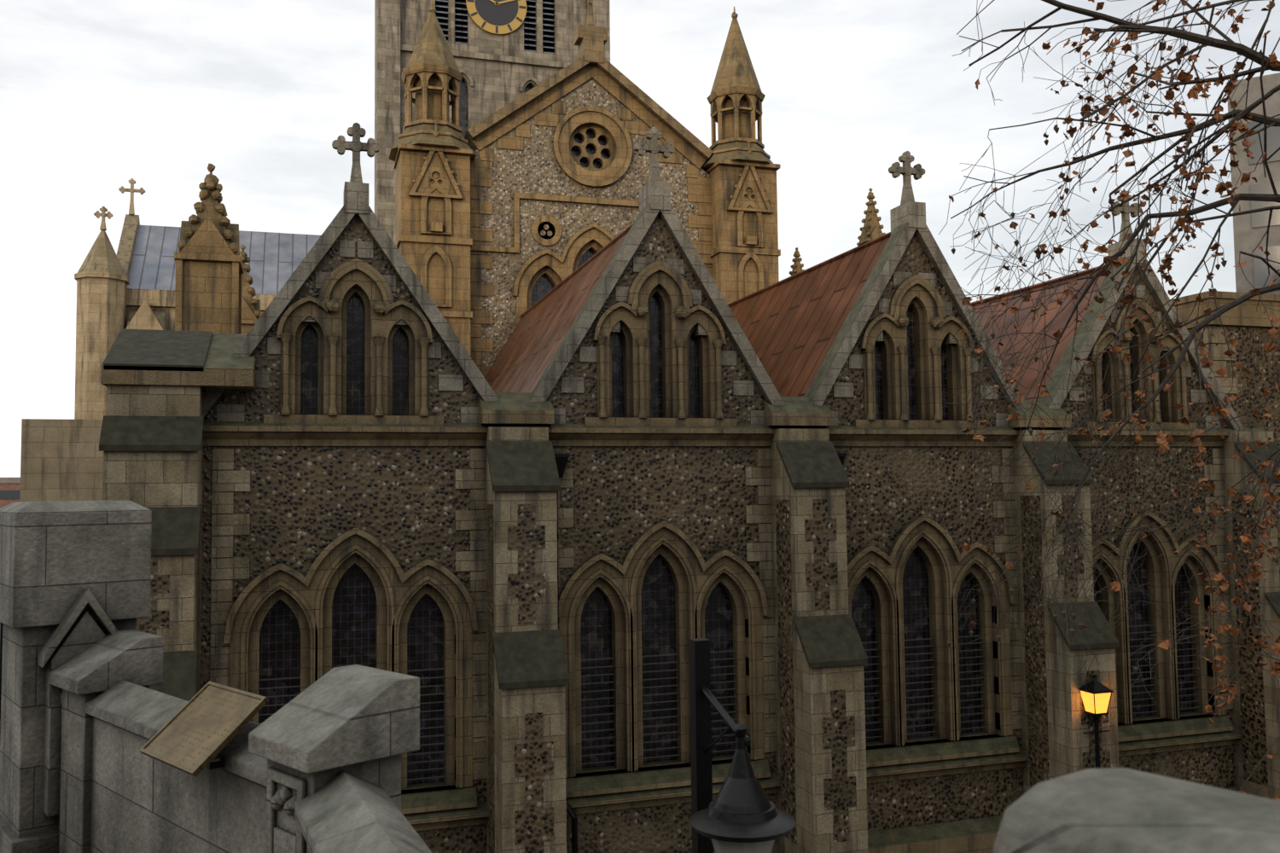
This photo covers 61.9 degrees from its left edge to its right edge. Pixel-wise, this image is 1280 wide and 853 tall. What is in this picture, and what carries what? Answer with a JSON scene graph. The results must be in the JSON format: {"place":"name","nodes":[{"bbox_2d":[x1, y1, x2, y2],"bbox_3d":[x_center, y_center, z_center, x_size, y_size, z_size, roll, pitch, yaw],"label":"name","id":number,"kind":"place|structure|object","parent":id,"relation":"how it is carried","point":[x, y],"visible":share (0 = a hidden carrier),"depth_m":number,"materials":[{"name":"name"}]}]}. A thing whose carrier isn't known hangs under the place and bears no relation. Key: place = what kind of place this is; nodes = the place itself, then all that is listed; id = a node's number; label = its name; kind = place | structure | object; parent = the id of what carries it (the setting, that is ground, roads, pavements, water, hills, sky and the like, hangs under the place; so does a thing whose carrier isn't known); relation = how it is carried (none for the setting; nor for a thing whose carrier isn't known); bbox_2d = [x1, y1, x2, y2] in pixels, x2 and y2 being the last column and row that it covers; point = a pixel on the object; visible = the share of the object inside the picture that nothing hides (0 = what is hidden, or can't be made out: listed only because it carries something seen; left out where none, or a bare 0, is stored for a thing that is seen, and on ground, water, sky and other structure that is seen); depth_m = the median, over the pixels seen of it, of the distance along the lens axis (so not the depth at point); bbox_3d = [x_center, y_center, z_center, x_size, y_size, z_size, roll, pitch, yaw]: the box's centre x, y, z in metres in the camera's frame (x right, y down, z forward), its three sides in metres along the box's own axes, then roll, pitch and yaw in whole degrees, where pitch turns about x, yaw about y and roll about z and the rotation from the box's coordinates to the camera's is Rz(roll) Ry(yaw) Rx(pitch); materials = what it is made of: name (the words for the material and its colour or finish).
{"place":"outdoors","nodes":[
{"label":"outdoors","id":0,"kind":"place"},
{"bbox_2d":[0,0,1279,477],"label":"sky","id":1,"kind":"structure","parent":0,"point":[96,96],"materials":[{"name":"white"}]},
{"bbox_2d":[938,0,1279,801],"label":"tree","id":2,"kind":"object","parent":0,"point":[1053,285],"depth_m":11.89,"materials":[{"name":"brown plant"}]},
{"bbox_2d":[947,29,1276,674],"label":"autumn leaves","id":3,"kind":"object","parent":2,"relation":"hanging from","point":[1121,381],"visible":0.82,"depth_m":11.76,"materials":[{"name":"brown plant"}]},
{"label":"ground","id":4,"kind":"structure","parent":0,"visible":0},
{"bbox_2d":[0,482,20,508],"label":"brick facade","id":5,"kind":"object","parent":4,"relation":"on","point":[10,486],"visible":0.11,"depth_m":148.08,"materials":[{"name":"red brick"}]},
{"bbox_2d":[19,178,276,501],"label":"stone","id":6,"kind":"object","parent":4,"relation":"on","point":[61,460],"visible":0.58,"depth_m":43.18,"materials":[{"name":"beige stone"}]},
{"bbox_2d":[127,0,555,294],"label":"lead","id":7,"kind":"object","parent":6,"relation":"on","point":[276,260],"visible":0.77,"depth_m":48.52,"materials":[{"name":"grey metal"}]},
{"bbox_2d":[374,0,610,244],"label":"stone","id":8,"kind":"object","parent":4,"relation":"on","point":[498,72],"visible":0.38,"depth_m":49.31,"materials":[{"name":"beige stone"}]},
{"bbox_2d":[435,0,552,53],"bbox_3d":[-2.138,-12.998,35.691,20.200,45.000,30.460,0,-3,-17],"label":"louvers","id":9,"kind":"object","parent":8,"relation":"in","point":[526,19],"depth_m":50.73,"materials":[{"name":"black wood"}]},
{"bbox_2d":[466,0,525,33],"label":"clock","id":10,"kind":"object","parent":8,"relation":"attached to","point":[488,11],"visible":1,"depth_m":49.68,"materials":[{"name":"grey"}]},
{"bbox_2d":[465,0,526,34],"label":"clock face","id":11,"kind":"object","parent":10,"relation":"attached to","point":[479,20],"visible":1,"depth_m":49.70,"materials":[{"name":"brown metal"}]},
{"bbox_2d":[174,0,885,377],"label":"stone","id":12,"kind":"object","parent":4,"relation":"on","point":[442,172],"visible":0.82,"depth_m":30.91,"materials":[{"name":"beige stone"}]},
{"bbox_2d":[405,87,762,145],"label":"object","id":13,"kind":"object","parent":12,"relation":"on","point":[455,112],"visible":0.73,"depth_m":31.01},
{"bbox_2d":[470,78,711,366],"bbox_3d":[-1.470,-0.631,31.881,7.532,19.851,0.900,0,-3,-17],"label":"flint","id":14,"kind":"object","parent":12,"relation":"attached to","point":[532,166],"visible":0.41,"depth_m":31.39,"materials":[{"name":"grey stone"}]},
{"bbox_2d":[0,453,1113,852],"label":"iron","id":15,"kind":"object","parent":4,"relation":"on","point":[701,765],"visible":0.46,"depth_m":6.43,"materials":[{"name":"black metal"}]},
{"bbox_2d":[139,681,268,777],"bbox_3d":[-2.533,1.736,6.183,0.760,0.030,0.540,-4,35,45],"label":"information board","id":16,"kind":"object","parent":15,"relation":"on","point":[199,731],"visible":1,"depth_m":6.14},
{"bbox_2d":[710,838,774,852],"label":"unlit lamp","id":17,"kind":"object","parent":15,"relation":"attached to","point":[719,846],"visible":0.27,"depth_m":5.84,"materials":[{"name":"grey glass"}]},
{"bbox_2d":[1080,691,1111,713],"bbox_3d":[8.245,4.977,19.300,0.380,0.370,0.380,0,-3,-17],"label":"lantern glass","id":18,"kind":"object","parent":15,"relation":"on","point":[1102,701],"visible":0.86,"depth_m":19.17,"materials":[{"name":"yellow glass"}]},
{"bbox_2d":[0,500,1279,852],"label":"stone walls","id":19,"kind":"structure","parent":4,"relation":"on","point":[87,714],"depth_m":6.68,"materials":[{"name":"grey stone"}]},
{"bbox_2d":[0,72,1279,483],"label":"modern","id":20,"kind":"object","parent":4,"relation":"on","point":[1248,236],"visible":0.16,"depth_m":66.55,"materials":[{"name":"brown brick"}]},
{"bbox_2d":[0,116,1279,499],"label":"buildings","id":21,"kind":"structure","parent":20,"relation":"attached to","point":[1259,219],"depth_m":66.03,"materials":[{"name":"glass"}]},
{"bbox_2d":[100,0,1279,852],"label":"stone","id":22,"kind":"object","parent":4,"relation":"on","point":[628,778],"visible":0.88,"depth_m":19.00,"materials":[{"name":"beige stone"}]},
{"bbox_2d":[98,328,1279,701],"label":"buttress slopes","id":23,"kind":"structure","parent":22,"relation":"on","point":[531,658],"depth_m":16.95,"materials":[{"name":"grey stone"}]},
{"bbox_2d":[202,122,1245,430],"bbox_3d":[2.761,-2.475,19.905,20.800,5.848,0.660,0,-3,-17],"label":"stone","id":24,"kind":"object","parent":22,"relation":"attached to","point":[907,215],"visible":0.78,"depth_m":19.19,"materials":[{"name":"grey stone"}]},
{"bbox_2d":[259,78,1194,785],"bbox_3d":[-1.718,-5.096,35.251,23.335,23.962,33.418,1,-4,-25],"label":"glass","id":25,"kind":"object","parent":22,"relation":"on","point":[353,621],"visible":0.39,"depth_m":18.94,"materials":[{"name":"black glass"}]},
{"bbox_2d":[258,622,1198,780],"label":"bars","id":26,"kind":"object","parent":22,"relation":"on","point":[736,696],"visible":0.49,"depth_m":19.06,"materials":[{"name":"grey metal"}]},
{"bbox_2d":[282,343,1187,416],"bbox_3d":[2.862,-0.834,19.552,17.856,1.123,0.096,0,-3,-17],"label":"stone","id":27,"kind":"object","parent":22,"relation":"on","point":[379,375],"visible":0.91,"depth_m":18.85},
{"bbox_2d":[484,222,1108,401],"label":"roofs","id":28,"kind":"object","parent":22,"relation":"on","point":[791,326],"visible":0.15,"depth_m":23.39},
{"bbox_2d":[102,326,1279,852],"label":"stone","id":29,"kind":"object","parent":4,"relation":"on","point":[159,479],"visible":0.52,"depth_m":17.96,"materials":[{"name":"beige stone"}]},
{"bbox_2d":[136,213,1279,852],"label":"flint","id":30,"kind":"object","parent":4,"relation":"on","point":[303,505],"visible":0.38,"depth_m":18.73,"materials":[{"name":"stone"}]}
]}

